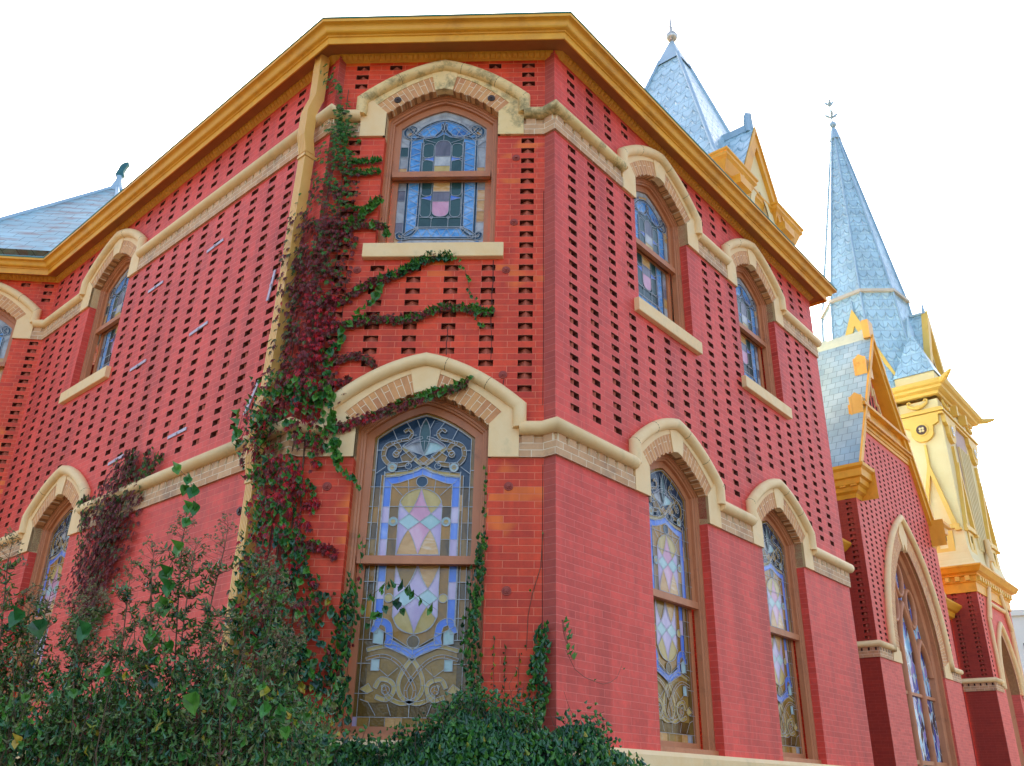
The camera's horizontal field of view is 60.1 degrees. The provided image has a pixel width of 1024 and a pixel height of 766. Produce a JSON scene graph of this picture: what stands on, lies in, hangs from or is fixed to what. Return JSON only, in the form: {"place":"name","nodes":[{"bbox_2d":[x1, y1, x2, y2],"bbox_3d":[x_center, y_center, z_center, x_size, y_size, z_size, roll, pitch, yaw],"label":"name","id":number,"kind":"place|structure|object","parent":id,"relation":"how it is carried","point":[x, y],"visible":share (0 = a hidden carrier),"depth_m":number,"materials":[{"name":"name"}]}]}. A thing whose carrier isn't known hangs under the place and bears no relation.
{"place":"outdoors","nodes":[
{"label":"outdoors","id":0,"kind":"place"},
{"bbox_2d":[0,0,1023,609],"label":"sky","id":1,"kind":"structure","parent":0,"point":[927,96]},
{"bbox_2d":[817,319,975,765],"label":"church transept","id":2,"kind":"structure","parent":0,"point":[894,532],"depth_m":18.95,"materials":[{"name":"red brick"}]},
{"bbox_2d":[884,514,957,765],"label":"window","id":3,"kind":"structure","parent":2,"relation":"in","point":[909,629],"depth_m":18.88,"materials":[{"name":"brown paint"}]},
{"bbox_2d":[1010,609,1023,673],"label":"office building","id":4,"kind":"structure","parent":0,"point":[1017,616],"depth_m":59.46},
{"label":"ground","id":5,"kind":"structure","parent":0,"visible":0},
{"bbox_2d":[0,526,115,765],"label":"crape myrtle","id":6,"kind":"object","parent":5,"relation":"on","point":[29,662],"visible":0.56,"depth_m":4.73,"materials":[{"name":"green plant"}]},
{"bbox_2d":[0,605,344,765],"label":"bindweed thicket","id":7,"kind":"object","parent":5,"relation":"on","point":[191,701],"visible":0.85,"depth_m":4.15,"materials":[{"name":"green plant"}]},
{"bbox_2d":[52,510,306,765],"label":"crape myrtle","id":8,"kind":"object","parent":5,"relation":"on","point":[205,636],"visible":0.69,"depth_m":4.46,"materials":[{"name":"green plant"}]},
{"bbox_2d":[138,461,199,662],"bbox_3d":[-1.821,0.934,4.688,0.215,1.123,0.169,0,-25,3],"label":"twining tendril","id":9,"kind":"object","parent":8,"relation":"attached to","point":[193,490],"visible":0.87,"depth_m":4.73,"materials":[{"name":"green plant"}]},
{"bbox_2d":[29,662,649,765],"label":"ivy hedge","id":10,"kind":"object","parent":5,"relation":"on","point":[464,734],"visible":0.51,"depth_m":5.56,"materials":[{"name":"green plant"}]},
{"bbox_2d":[0,11,873,765],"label":"church hall","id":11,"kind":"structure","parent":5,"relation":"on","point":[632,417],"depth_m":8.36,"materials":[{"name":"red brick"}]},
{"bbox_2d":[0,282,41,380],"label":"window","id":12,"kind":"structure","parent":11,"relation":"in","point":[17,324],"depth_m":12.38,"materials":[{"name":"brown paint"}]},
{"bbox_2d":[3,465,90,719],"bbox_3d":[-5.037,2.323,9.515,1.656,2.976,0.326,-20,-32,38],"label":"window","id":13,"kind":"structure","parent":11,"relation":"in","point":[67,481],"depth_m":9.98,"materials":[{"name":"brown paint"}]},
{"bbox_2d":[0,162,129,364],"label":"wing roof","id":14,"kind":"structure","parent":11,"relation":"on","point":[43,230],"depth_m":14.11,"materials":[{"name":"blue tile"}]},
{"bbox_2d":[59,228,147,404],"bbox_3d":[-4.978,-0.895,10.986,1.656,2.251,0.314,-20,-32,38],"label":"window","id":15,"kind":"structure","parent":11,"relation":"in","point":[126,241],"depth_m":11.22,"materials":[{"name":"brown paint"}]},
{"bbox_2d":[62,447,164,684],"bbox_3d":[-4.002,2.644,8.073,1.720,4.290,0.186,-20,-32,38],"label":"wall creeper","id":16,"kind":"object","parent":11,"relation":"attached to","point":[103,535],"depth_m":8.57,"materials":[{"name":"red plant"}]},
{"bbox_2d":[192,64,494,725],"bbox_3d":[-1.280,0.343,6.952,2.194,7.633,0.571,-4,-25,11],"label":"climbing creeper","id":17,"kind":"object","parent":11,"relation":"attached to","point":[285,479],"visible":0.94,"depth_m":7.05,"materials":[{"name":"green plant"}]},
{"bbox_2d":[230,255,485,490],"bbox_3d":[-1.254,-0.128,7.219,2.092,2.129,0.313,0,-25,3],"label":"heart leaf vine","id":18,"kind":"object","parent":11,"relation":"attached to","point":[334,442],"visible":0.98,"depth_m":7.04,"materials":[{"name":"green plant"}]},
{"bbox_2d":[306,465,522,722],"bbox_3d":[-0.735,1.457,6.413,1.639,1.885,0.383,0,-25,3],"label":"window ivy","id":19,"kind":"object","parent":11,"relation":"attached to","point":[476,603],"depth_m":6.33,"materials":[{"name":"green plant"}]},
{"bbox_2d":[320,352,526,739],"bbox_3d":[-0.718,1.204,6.893,1.656,2.976,0.586,0,-25,3],"label":"window","id":20,"kind":"structure","parent":11,"relation":"in","point":[420,474],"depth_m":6.89,"materials":[{"name":"multicoloured glass"}]},
{"bbox_2d":[356,60,529,259],"bbox_3d":[-0.655,-2.012,8.369,1.656,2.251,0.586,0,-25,3],"label":"window","id":21,"kind":"structure","parent":11,"relation":"in","point":[440,176],"depth_m":8.34,"materials":[{"name":"multicoloured glass"}]},
{"bbox_2d":[522,532,624,731],"bbox_3d":[0.523,1.833,6.457,0.965,1.452,0.290,17,-29,-31],"label":"corner ivy","id":22,"kind":"object","parent":11,"relation":"attached to","point":[539,657],"visible":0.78,"depth_m":6.17,"materials":[{"name":"green plant"}]},
{"bbox_2d":[617,145,702,355],"bbox_3d":[1.536,-1.491,9.411,0.314,2.251,1.656,-18,-31,36],"label":"window","id":23,"kind":"structure","parent":11,"relation":"in","point":[657,234],"depth_m":9.59,"materials":[{"name":"brown paint"}]},
{"bbox_2d":[629,418,725,755],"bbox_3d":[1.468,1.726,7.939,0.326,2.976,1.656,-18,-31,36],"label":"window","id":24,"kind":"structure","parent":11,"relation":"in","point":[676,555],"depth_m":8.06,"materials":[{"name":"multicoloured glass"}]},
{"bbox_2d":[645,7,803,244],"bbox_3d":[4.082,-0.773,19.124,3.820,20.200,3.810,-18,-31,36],"label":"roof turret","id":25,"kind":"object","parent":11,"relation":"on","point":[675,88],"visible":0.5,"depth_m":20.04,"materials":[{"name":"blue tile"}]},
{"bbox_2d":[721,238,792,419],"bbox_3d":[2.970,-0.750,10.964,0.314,2.251,1.656,-18,-31,36],"label":"window","id":26,"kind":"structure","parent":11,"relation":"in","point":[752,313],"depth_m":11.18,"materials":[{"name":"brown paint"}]},
{"bbox_2d":[746,478,821,763],"bbox_3d":[2.903,2.467,9.491,0.326,2.976,1.656,-18,-31,36],"label":"window","id":27,"kind":"structure","parent":11,"relation":"in","point":[770,534],"depth_m":9.67,"materials":[{"name":"brown paint"}]},
{"bbox_2d":[842,538,850,551],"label":"link building","id":28,"kind":"structure","parent":5,"relation":"on","point":[846,544],"depth_m":17.30,"materials":[{"name":"yellow brick"}]},
{"bbox_2d":[819,86,1023,765],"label":"bell tower","id":29,"kind":"structure","parent":5,"relation":"on","point":[941,418],"depth_m":24.38,"materials":[{"name":"blue tile"}]},
{"bbox_2d":[916,425,926,434],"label":"quatrefoil window","id":30,"kind":"structure","parent":29,"relation":"in","point":[921,429],"depth_m":24.23,"materials":[{"name":"glass"}]},
{"bbox_2d":[937,530,955,552],"bbox_3d":[11.217,4.152,23.006,0.520,0.560,0.070,-18,-31,36],"label":"slot window frame","id":31,"kind":"structure","parent":29,"relation":"in","point":[950,539],"depth_m":22.89,"materials":[{"name":"paint"}]},
{"bbox_2d":[967,531,977,554],"bbox_3d":[11.971,4.192,23.062,0.070,0.560,0.520,-18,-31,36],"label":"slot window frame","id":32,"kind":"structure","parent":29,"relation":"in","point":[970,535],"depth_m":23.02,"materials":[{"name":"beige paint"}]},
{"bbox_2d":[992,550,999,570],"bbox_3d":[13.412,4.936,24.622,0.070,0.560,0.520,-18,-31,36],"label":"slot window frame","id":33,"kind":"structure","parent":29,"relation":"in","point":[994,553],"depth_m":24.66,"materials":[{"name":"beige paint"}]},
{"bbox_2d":[984,539,1023,765],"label":"window arch trim","id":34,"kind":"structure","parent":29,"relation":"in","point":[988,555],"depth_m":22.97,"materials":[{"name":"brown paint"}]},
{"bbox_2d":[944,592,976,765],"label":"link building","id":35,"kind":"structure","parent":5,"relation":"on","point":[953,607],"depth_m":21.82,"materials":[{"name":"red brick"}]}
]}

